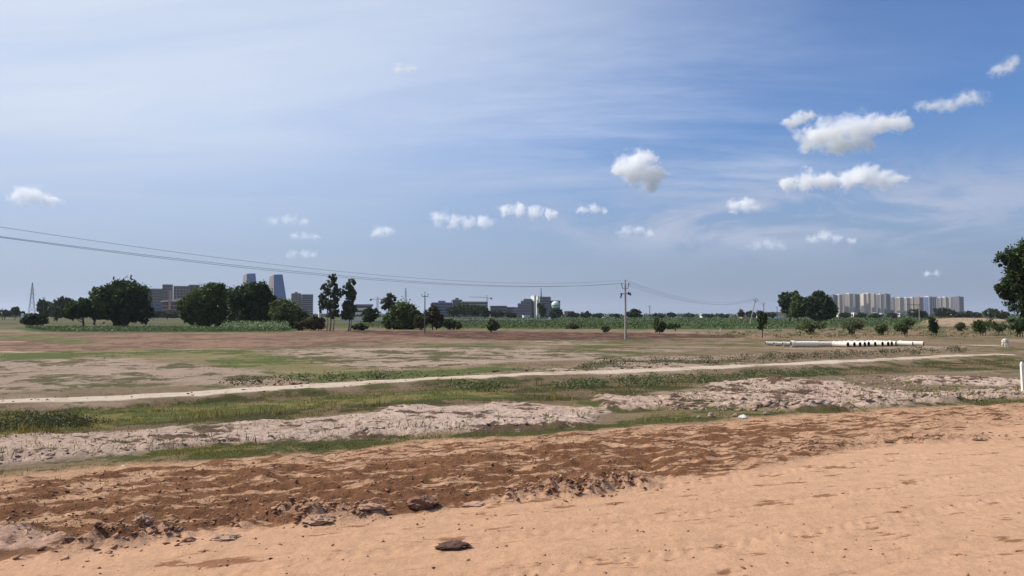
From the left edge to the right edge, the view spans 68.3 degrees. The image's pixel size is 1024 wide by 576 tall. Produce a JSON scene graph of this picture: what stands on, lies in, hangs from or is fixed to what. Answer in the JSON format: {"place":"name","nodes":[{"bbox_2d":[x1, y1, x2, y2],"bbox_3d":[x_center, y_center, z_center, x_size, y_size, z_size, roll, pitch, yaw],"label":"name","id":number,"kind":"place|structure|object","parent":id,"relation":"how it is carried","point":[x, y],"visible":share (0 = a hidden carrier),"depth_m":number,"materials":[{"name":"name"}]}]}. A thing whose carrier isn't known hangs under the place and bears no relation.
{"place":"outdoors","nodes":[
{"label":"outdoors","id":0,"kind":"place"},
{"bbox_2d":[0,315,1023,575],"bbox_3d":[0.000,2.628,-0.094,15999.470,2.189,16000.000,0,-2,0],"label":"ground","id":1,"kind":"structure","parent":0,"point":[716,525],"depth_m":8.99,"materials":[{"name":"soil"}]},
{"bbox_2d":[0,309,12,319],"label":"distant tree","id":2,"kind":"object","parent":1,"relation":"on","point":[6,313],"visible":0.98,"depth_m":518.05,"materials":[{"name":"green plant"}]},
{"bbox_2d":[19,312,48,326],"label":"round bush","id":3,"kind":"object","parent":1,"relation":"on","point":[32,319],"visible":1,"depth_m":223.87,"materials":[{"name":"green plant"}]},
{"bbox_2d":[36,299,47,314],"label":"tree","id":4,"kind":"object","parent":1,"relation":"on","point":[39,305],"visible":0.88,"depth_m":378.89,"materials":[{"name":"green plant"}]},
{"bbox_2d":[0,409,110,431],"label":"bank weeds","id":5,"kind":"object","parent":1,"relation":"on","point":[68,419],"visible":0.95,"depth_m":24.02,"materials":[{"name":"green plant"}]},
{"bbox_2d":[45,295,75,320],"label":"tree","id":6,"kind":"object","parent":1,"relation":"on","point":[55,308],"visible":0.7,"depth_m":417.65,"materials":[{"name":"green plant"}]},
{"bbox_2d":[60,297,93,325],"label":"medium tree","id":7,"kind":"object","parent":1,"relation":"on","point":[81,308],"visible":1,"depth_m":213.68,"materials":[{"name":"green plant"}]},
{"bbox_2d":[89,275,155,325],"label":"banyan tree","id":8,"kind":"object","parent":1,"relation":"on","point":[120,302],"visible":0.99,"depth_m":214.34,"materials":[{"name":"green plant"}]},
{"bbox_2d":[131,513,153,525],"bbox_3d":[-2.889,1.823,5.912,0.162,0.136,0.144,0,-2,-6],"label":"earth clod","id":9,"kind":"object","parent":1,"relation":"on","point":[148,519],"visible":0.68,"depth_m":5.88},
{"bbox_2d":[146,288,161,302],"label":"office block","id":10,"kind":"structure","parent":1,"relation":"on","point":[156,295],"depth_m":895.86,"materials":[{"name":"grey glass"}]},
{"bbox_2d":[25,325,292,331],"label":"flowering crop","id":11,"kind":"object","parent":1,"relation":"on","point":[125,328],"visible":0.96,"depth_m":170.83,"materials":[{"name":"green plant"}]},
{"bbox_2d":[162,284,172,299],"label":"office block","id":12,"kind":"structure","parent":1,"relation":"on","point":[166,288],"depth_m":896.10,"materials":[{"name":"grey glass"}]},
{"bbox_2d":[158,310,179,319],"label":"distant tree","id":13,"kind":"object","parent":1,"relation":"on","point":[169,314],"visible":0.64,"depth_m":516.74,"materials":[{"name":"green plant"}]},
{"bbox_2d":[160,290,179,317],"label":"parking building","id":14,"kind":"structure","parent":1,"relation":"on","point":[169,304],"depth_m":843.29,"materials":[{"name":"concrete"}]},
{"bbox_2d":[173,286,190,300],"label":"office block","id":15,"kind":"structure","parent":1,"relation":"on","point":[179,292],"depth_m":900.02,"materials":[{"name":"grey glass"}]},
{"bbox_2d":[175,282,235,326],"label":"broad tree","id":16,"kind":"object","parent":1,"relation":"on","point":[196,305],"visible":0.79,"depth_m":213.80,"materials":[{"name":"green plant"}]},
{"bbox_2d":[208,533,240,540],"bbox_3d":[-2.161,1.875,5.672,0.234,0.062,0.148,1,-2,-17],"label":"earth clod","id":17,"kind":"object","parent":1,"relation":"on","point":[223,537],"visible":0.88,"depth_m":5.64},
{"bbox_2d":[243,273,255,286],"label":"glass tower","id":18,"kind":"structure","parent":1,"relation":"on","point":[248,278],"depth_m":1499.40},
{"bbox_2d":[224,279,279,324],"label":"dense tree","id":19,"kind":"object","parent":1,"relation":"on","point":[251,300],"visible":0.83,"depth_m":207.17,"materials":[{"name":"green plant"}]},
{"bbox_2d":[220,320,291,330],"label":"tall flowering crop","id":20,"kind":"object","parent":1,"relation":"on","point":[268,324],"visible":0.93,"depth_m":170.65,"materials":[{"name":"green plant"}]},
{"bbox_2d":[269,274,285,298],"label":"glass tower","id":21,"kind":"structure","parent":1,"relation":"on","point":[276,283],"depth_m":1498.59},
{"bbox_2d":[268,297,309,327],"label":"loose tree","id":22,"kind":"object","parent":1,"relation":"on","point":[284,309],"visible":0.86,"depth_m":194.06,"materials":[{"name":"green plant"}]},
{"bbox_2d":[291,292,300,305],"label":"apartment block","id":23,"kind":"structure","parent":1,"relation":"on","point":[295,296],"depth_m":1195.00,"materials":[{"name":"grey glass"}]},
{"bbox_2d":[301,294,312,315],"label":"apartment block","id":24,"kind":"structure","parent":1,"relation":"on","point":[307,301],"depth_m":1193.98,"materials":[{"name":"grey concrete"}]},
{"bbox_2d":[293,314,325,330],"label":"scrub bush","id":25,"kind":"object","parent":1,"relation":"on","point":[315,322],"visible":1,"depth_m":169.13,"materials":[{"name":"green plant"}]},
{"bbox_2d":[301,514,335,524],"bbox_3d":[-1.560,1.865,6.094,0.275,0.076,0.163,0,-2,-9],"label":"earth clod","id":26,"kind":"object","parent":1,"relation":"on","point":[316,519],"visible":1,"depth_m":6.05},
{"bbox_2d":[318,273,341,330],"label":"eucalyptus tree","id":27,"kind":"object","parent":1,"relation":"on","point":[334,293],"visible":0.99,"depth_m":164.76,"materials":[{"name":"green plant"}]},
{"bbox_2d":[340,278,357,330],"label":"eucalyptus tree","id":28,"kind":"object","parent":1,"relation":"on","point":[349,307],"visible":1,"depth_m":164.56,"materials":[{"name":"green plant"}]},
{"bbox_2d":[351,323,368,329],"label":"bush","id":29,"kind":"object","parent":1,"relation":"on","point":[361,326],"visible":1,"depth_m":167.06,"materials":[{"name":"green plant"}]},
{"bbox_2d":[355,304,372,317],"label":"building","id":30,"kind":"structure","parent":1,"relation":"on","point":[360,308],"depth_m":795.78,"materials":[{"name":"grey glass"}]},
{"bbox_2d":[361,306,380,324],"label":"bush","id":31,"kind":"object","parent":1,"relation":"on","point":[371,314],"visible":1,"depth_m":258.92,"materials":[{"name":"green plant"}]},
{"bbox_2d":[357,503,385,509],"bbox_3d":[-1.185,1.843,6.365,0.244,0.068,0.149,1,-2,-18],"label":"earth clod","id":32,"kind":"object","parent":1,"relation":"on","point":[370,506],"visible":1,"depth_m":6.32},
{"bbox_2d":[380,293,396,311],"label":"round topped tree","id":33,"kind":"object","parent":1,"relation":"on","point":[387,301],"visible":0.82,"depth_m":229.27,"materials":[{"name":"green plant"}]},
{"bbox_2d":[381,298,422,328],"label":"tree","id":34,"kind":"object","parent":1,"relation":"on","point":[400,315],"visible":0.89,"depth_m":180.38,"materials":[{"name":"green plant"}]},
{"bbox_2d":[406,495,438,509],"bbox_3d":[-0.783,1.882,6.608,0.268,0.131,0.219,0,-2,12],"label":"earth clod","id":35,"kind":"object","parent":1,"relation":"on","point":[421,502],"visible":0.96,"depth_m":6.54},
{"bbox_2d":[413,304,443,329],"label":"tree","id":36,"kind":"object","parent":1,"relation":"on","point":[435,318],"visible":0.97,"depth_m":175.29,"materials":[{"name":"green plant"}]},
{"bbox_2d":[431,301,451,317],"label":"building","id":37,"kind":"structure","parent":1,"relation":"on","point":[443,305],"depth_m":993.90,"materials":[{"name":"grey glass"}]},
{"bbox_2d":[342,319,549,320],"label":"boundary wall","id":38,"kind":"structure","parent":1,"relation":"on","point":[454,319],"depth_m":451.76,"materials":[{"name":"white paint"}]},
{"bbox_2d":[443,317,461,329],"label":"green bush","id":39,"kind":"object","parent":1,"relation":"on","point":[450,323],"visible":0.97,"depth_m":179.08,"materials":[{"name":"green plant"}]},
{"bbox_2d":[445,305,460,316],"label":"distant tree","id":40,"kind":"object","parent":1,"relation":"on","point":[454,311],"visible":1,"depth_m":558.26,"materials":[{"name":"green plant"}]},
{"bbox_2d":[435,540,471,549],"bbox_3d":[-0.425,1.874,5.489,0.281,0.068,0.152,0,-2,-8],"label":"mud lump","id":41,"kind":"object","parent":1,"relation":"on","point":[453,544],"visible":0.99,"depth_m":5.45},
{"bbox_2d":[457,302,470,318],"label":"distant tree","id":42,"kind":"object","parent":1,"relation":"on","point":[461,306],"visible":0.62,"depth_m":597.67,"materials":[{"name":"green plant"}]},
{"bbox_2d":[461,501,485,506],"bbox_3d":[-0.328,1.934,6.747,0.255,0.044,0.128,0,-2,-4],"label":"earth clod","id":43,"kind":"object","parent":1,"relation":"on","point":[473,503],"visible":1,"depth_m":6.72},
{"bbox_2d":[466,304,480,316],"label":"distant tree","id":44,"kind":"object","parent":1,"relation":"on","point":[474,311],"visible":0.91,"depth_m":557.85,"materials":[{"name":"green plant"}]},
{"bbox_2d":[460,301,487,317],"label":"building","id":45,"kind":"structure","parent":1,"relation":"on","point":[480,303],"depth_m":993.00,"materials":[{"name":"grey glass"}]},
{"bbox_2d":[1,343,960,399],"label":"field weeds","id":46,"kind":"object","parent":1,"relation":"on","point":[411,351],"visible":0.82,"depth_m":60.09,"materials":[{"name":"green plant"}]},
{"bbox_2d":[4,349,958,401],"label":"field clods","id":47,"kind":"object","parent":1,"relation":"on","point":[292,383],"visible":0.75,"depth_m":45.09,"materials":[{"name":"soil"}]},
{"bbox_2d":[479,306,490,318],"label":"distant tree","id":48,"kind":"object","parent":1,"relation":"on","point":[484,311],"visible":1,"depth_m":538.41,"materials":[{"name":"green plant"}]},
{"bbox_2d":[486,318,500,332],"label":"green bush","id":49,"kind":"object","parent":1,"relation":"on","point":[492,324],"visible":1,"depth_m":149.59,"materials":[{"name":"green plant"}]},
{"bbox_2d":[491,309,504,318],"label":"distant tree","id":50,"kind":"object","parent":1,"relation":"on","point":[496,313],"visible":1,"depth_m":538.54,"materials":[{"name":"green plant"}]},
{"bbox_2d":[490,306,506,316],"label":"building","id":51,"kind":"structure","parent":1,"relation":"on","point":[503,309],"depth_m":1014.45,"materials":[{"name":"grey glass"}]},
{"bbox_2d":[354,319,644,328],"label":"field scrub","id":52,"kind":"object","parent":1,"relation":"on","point":[474,325],"visible":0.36,"depth_m":223.27,"materials":[{"name":"green plant"}]},
{"bbox_2d":[0,360,1006,436],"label":"dry weeds","id":53,"kind":"object","parent":1,"relation":"on","point":[217,414],"visible":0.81,"depth_m":26.82,"materials":[{"name":"green plant"}]},
{"bbox_2d":[1,408,1011,535],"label":"verge sprigs","id":54,"kind":"object","parent":1,"relation":"on","point":[339,475],"visible":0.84,"depth_m":7.72,"materials":[{"name":"green plant"}]},
{"bbox_2d":[0,376,1020,460],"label":"sparse tufts","id":55,"kind":"object","parent":1,"relation":"on","point":[498,417],"visible":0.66,"depth_m":20.34,"materials":[{"name":"green plant"}]},
{"bbox_2d":[0,312,1021,317],"bbox_3d":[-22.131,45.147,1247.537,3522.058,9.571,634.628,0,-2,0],"label":"distant woodland","id":56,"kind":"object","parent":1,"relation":"on","point":[679,315],"visible":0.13,"depth_m":1043.56,"materials":[{"name":"green plant"}]},
{"bbox_2d":[0,359,1023,437],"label":"bank grass","id":57,"kind":"structure","parent":1,"relation":"on","point":[180,411],"depth_m":29.20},
{"bbox_2d":[0,375,1023,463],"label":"earth rubble","id":58,"kind":"object","parent":1,"relation":"on","point":[753,408],"visible":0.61,"depth_m":15.55,"materials":[{"name":"soil"}]},
{"bbox_2d":[0,390,1023,477],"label":"grass","id":59,"kind":"structure","parent":1,"relation":"on","point":[171,451],"depth_m":10.29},
{"bbox_2d":[0,404,1023,575],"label":"soil crumbs","id":60,"kind":"object","parent":1,"relation":"on","point":[235,520],"visible":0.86,"depth_m":6.89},
{"bbox_2d":[531,296,535,317],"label":"white end wall","id":61,"kind":"structure","parent":1,"relation":"on","point":[533,298],"depth_m":955.65,"materials":[{"name":"paint"}]},
{"bbox_2d":[537,302,546,318],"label":"distant tree","id":62,"kind":"object","parent":1,"relation":"on","point":[541,310],"visible":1,"depth_m":618.59,"materials":[{"name":"green plant"}]},
{"bbox_2d":[539,297,550,317],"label":"tall block","id":63,"kind":"structure","parent":1,"relation":"on","point":[545,302],"depth_m":977.38,"materials":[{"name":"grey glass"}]},
{"bbox_2d":[219,345,969,385],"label":"field shrubs","id":64,"kind":"object","parent":1,"relation":"on","point":[788,356],"visible":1,"depth_m":54.96,"materials":[{"name":"green plant"}]},
{"bbox_2d":[620,280,630,338],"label":"power pole","id":65,"kind":"object","parent":1,"relation":"on","point":[625,320],"visible":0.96,"depth_m":108.58,"materials":[{"name":"concrete"}]},
{"bbox_2d":[0,237,616,286],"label":"power line","id":66,"kind":"object","parent":65,"relation":"attached to","point":[261,269],"visible":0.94,"depth_m":56.51,"materials":[{"name":"metal"}]},
{"bbox_2d":[3,227,619,282],"bbox_3d":[-11.317,-2.591,68.758,0.021,3.130,97.362,-1,-2,35],"label":"power line","id":67,"kind":"object","parent":65,"relation":"attached to","point":[249,261],"visible":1,"depth_m":54.88,"materials":[{"name":"metal"}]},
{"bbox_2d":[0,236,623,286],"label":"power line","id":68,"kind":"object","parent":65,"relation":"attached to","point":[258,267],"visible":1,"depth_m":55.24,"materials":[{"name":"metal"}]},
{"bbox_2d":[626,308,641,317],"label":"round tree","id":69,"kind":"object","parent":1,"relation":"on","point":[634,313],"visible":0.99,"depth_m":478.28,"materials":[{"name":"green plant"}]},
{"bbox_2d":[441,365,846,391],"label":"bank shrubs","id":70,"kind":"object","parent":1,"relation":"on","point":[581,383],"visible":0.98,"depth_m":38.24,"materials":[{"name":"green plant"}]},
{"bbox_2d":[652,316,666,333],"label":"bare bush","id":71,"kind":"object","parent":1,"relation":"on","point":[659,325],"visible":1,"depth_m":141.42,"materials":[{"name":"green plant"}]},
{"bbox_2d":[452,316,1022,328],"bbox_3d":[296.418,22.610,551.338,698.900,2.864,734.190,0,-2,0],"label":"green crop","id":72,"kind":"object","parent":1,"relation":"on","point":[836,323],"visible":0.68,"depth_m":301.50,"materials":[{"name":"green plant"}]},
{"bbox_2d":[757,312,767,337],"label":"sapling","id":73,"kind":"object","parent":1,"relation":"on","point":[762,320],"visible":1,"depth_m":117.73,"materials":[{"name":"green plant"}]},
{"bbox_2d":[777,290,798,321],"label":"dense tree","id":74,"kind":"object","parent":1,"relation":"on","point":[784,301],"visible":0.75,"depth_m":328.90,"materials":[{"name":"green plant"}]},
{"bbox_2d":[787,293,806,321],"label":"dense tree","id":75,"kind":"object","parent":1,"relation":"on","point":[796,308],"visible":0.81,"depth_m":323.90,"materials":[{"name":"green plant"}]},
{"bbox_2d":[790,341,818,346],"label":"concrete pipe","id":76,"kind":"object","parent":1,"relation":"on","point":[804,343],"visible":0.99,"depth_m":82.25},
{"bbox_2d":[795,318,826,333],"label":"thorn bush","id":77,"kind":"object","parent":1,"relation":"on","point":[811,327],"visible":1,"depth_m":134.53,"materials":[{"name":"green plant"}]},
{"bbox_2d":[800,290,838,321],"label":"dense tree","id":78,"kind":"object","parent":1,"relation":"on","point":[819,305],"visible":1,"depth_m":317.45,"materials":[{"name":"green plant"}]},
{"bbox_2d":[837,294,842,312],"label":"apartment tower","id":79,"kind":"structure","parent":1,"relation":"on","point":[840,303],"depth_m":2536.35,"materials":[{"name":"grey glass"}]},
{"bbox_2d":[832,341,848,346],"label":"concrete pipe","id":80,"kind":"object","parent":1,"relation":"on","point":[839,344],"visible":1,"depth_m":82.77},
{"bbox_2d":[844,293,852,313],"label":"apartment tower","id":81,"kind":"structure","parent":1,"relation":"on","point":[848,302],"depth_m":2493.22,"materials":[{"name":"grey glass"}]},
{"bbox_2d":[840,318,864,334],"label":"thorn bush","id":82,"kind":"object","parent":1,"relation":"on","point":[852,326],"visible":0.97,"depth_m":131.65,"materials":[{"name":"green plant"}]},
{"bbox_2d":[853,294,859,311],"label":"apartment tower","id":83,"kind":"structure","parent":1,"relation":"on","point":[856,302],"depth_m":2535.05,"materials":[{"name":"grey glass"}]},
{"bbox_2d":[696,326,1022,338],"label":"field thorns","id":84,"kind":"object","parent":1,"relation":"on","point":[906,336],"visible":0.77,"depth_m":134.26,"materials":[{"name":"green plant"}]},
{"bbox_2d":[860,293,866,313],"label":"apartment tower","id":85,"kind":"structure","parent":1,"relation":"on","point":[863,301],"depth_m":2494.47,"materials":[{"name":"beige concrete"}]},
{"bbox_2d":[864,293,870,313],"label":"apartment tower","id":86,"kind":"structure","parent":1,"relation":"on","point":[868,301],"depth_m":2537.77,"materials":[{"name":"grey concrete"}]},
{"bbox_2d":[871,293,875,313],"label":"apartment tower","id":87,"kind":"structure","parent":1,"relation":"on","point":[873,302],"depth_m":2580.82,"materials":[{"name":"grey concrete"}]},
{"bbox_2d":[876,294,883,312],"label":"apartment tower","id":88,"kind":"structure","parent":1,"relation":"on","point":[879,303],"depth_m":2494.03,"materials":[{"name":"grey concrete"}]},
{"bbox_2d":[873,323,888,334],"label":"thorn bush","id":89,"kind":"object","parent":1,"relation":"on","point":[881,328],"visible":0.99,"depth_m":129.46,"materials":[{"name":"green plant"}]},
{"bbox_2d":[884,293,890,315],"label":"apartment tower","id":90,"kind":"structure","parent":1,"relation":"on","point":[887,306],"depth_m":2534.67,"materials":[{"name":"grey concrete"}]},
{"bbox_2d":[895,297,903,312],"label":"apartment tower","id":91,"kind":"structure","parent":1,"relation":"on","point":[899,304],"depth_m":2491.67,"materials":[{"name":"grey concrete"}]},
{"bbox_2d":[895,341,912,345],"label":"concrete pipe","id":92,"kind":"object","parent":1,"relation":"on","point":[903,343],"visible":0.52,"depth_m":84.47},
{"bbox_2d":[893,318,915,334],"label":"thorn bush","id":93,"kind":"object","parent":1,"relation":"on","point":[908,322],"visible":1,"depth_m":129.46,"materials":[{"name":"green plant"}]},
{"bbox_2d":[904,297,909,313],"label":"apartment tower","id":94,"kind":"structure","parent":1,"relation":"on","point":[906,303],"depth_m":2535.26,"materials":[{"name":"grey concrete"}]},
{"bbox_2d":[907,308,923,316],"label":"distant tree","id":95,"kind":"object","parent":1,"relation":"on","point":[915,313],"visible":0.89,"depth_m":558.07,"materials":[{"name":"green plant"}]},
{"bbox_2d":[914,297,922,310],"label":"apartment tower","id":96,"kind":"structure","parent":1,"relation":"on","point":[918,301],"depth_m":2493.36,"materials":[{"name":"grey concrete"}]},
{"bbox_2d":[923,296,935,315],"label":"apartment tower","id":97,"kind":"structure","parent":1,"relation":"on","point":[929,303],"depth_m":2528.47,"materials":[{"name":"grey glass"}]},
{"bbox_2d":[927,316,939,335],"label":"thorn bush","id":98,"kind":"object","parent":1,"relation":"on","point":[933,325],"visible":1,"depth_m":121.60,"materials":[{"name":"green plant"}]},
{"bbox_2d":[932,307,949,317],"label":"distant tree","id":99,"kind":"object","parent":1,"relation":"on","point":[938,312],"visible":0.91,"depth_m":617.80,"materials":[{"name":"green plant"}]},
{"bbox_2d":[945,310,961,317],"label":"distant tree","id":100,"kind":"object","parent":1,"relation":"on","point":[954,313],"visible":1,"depth_m":598.30,"materials":[{"name":"green plant"}]},
{"bbox_2d":[951,296,963,312],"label":"apartment tower","id":101,"kind":"structure","parent":1,"relation":"on","point":[957,303],"depth_m":2490.48,"materials":[{"name":"grey concrete"}]},
{"bbox_2d":[970,319,997,335],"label":"thorn bush","id":102,"kind":"object","parent":1,"relation":"on","point":[979,325],"visible":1,"depth_m":127.61,"materials":[{"name":"green plant"}]},
{"bbox_2d":[982,308,997,318],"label":"distant tree","id":103,"kind":"object","parent":1,"relation":"on","point":[988,312],"visible":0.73,"depth_m":478.61,"materials":[{"name":"green plant"}]},
{"bbox_2d":[989,323,1008,331],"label":"thorn bush","id":104,"kind":"object","parent":1,"relation":"on","point":[1000,327],"visible":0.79,"depth_m":149.41,"materials":[{"name":"green plant"}]},
{"bbox_2d":[992,310,1009,318],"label":"distant tree","id":105,"kind":"object","parent":1,"relation":"on","point":[1001,315],"visible":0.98,"depth_m":438.98,"materials":[{"name":"green plant"}]},
{"bbox_2d":[991,237,1023,318],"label":"broadleaf tree","id":106,"kind":"object","parent":1,"relation":"on","point":[1010,287],"visible":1,"depth_m":91.71,"materials":[{"name":"green plant"}]},
{"bbox_2d":[1007,317,1023,336],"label":"thorn bush","id":107,"kind":"object","parent":1,"relation":"on","point":[1018,325],"visible":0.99,"depth_m":117.76,"materials":[{"name":"green plant"}]},
{"bbox_2d":[1020,362,1023,390],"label":"marker post","id":108,"kind":"object","parent":1,"relation":"on","point":[1022,374],"visible":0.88,"depth_m":16.50,"materials":[{"name":"white paint"}]},
{"bbox_2d":[0,0,1023,314],"label":"sky","id":109,"kind":"structure","parent":0,"point":[709,151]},
{"bbox_2d":[513,299,531,317],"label":"terraced building","id":110,"kind":"structure","parent":0,"point":[524,307],"depth_m":949.60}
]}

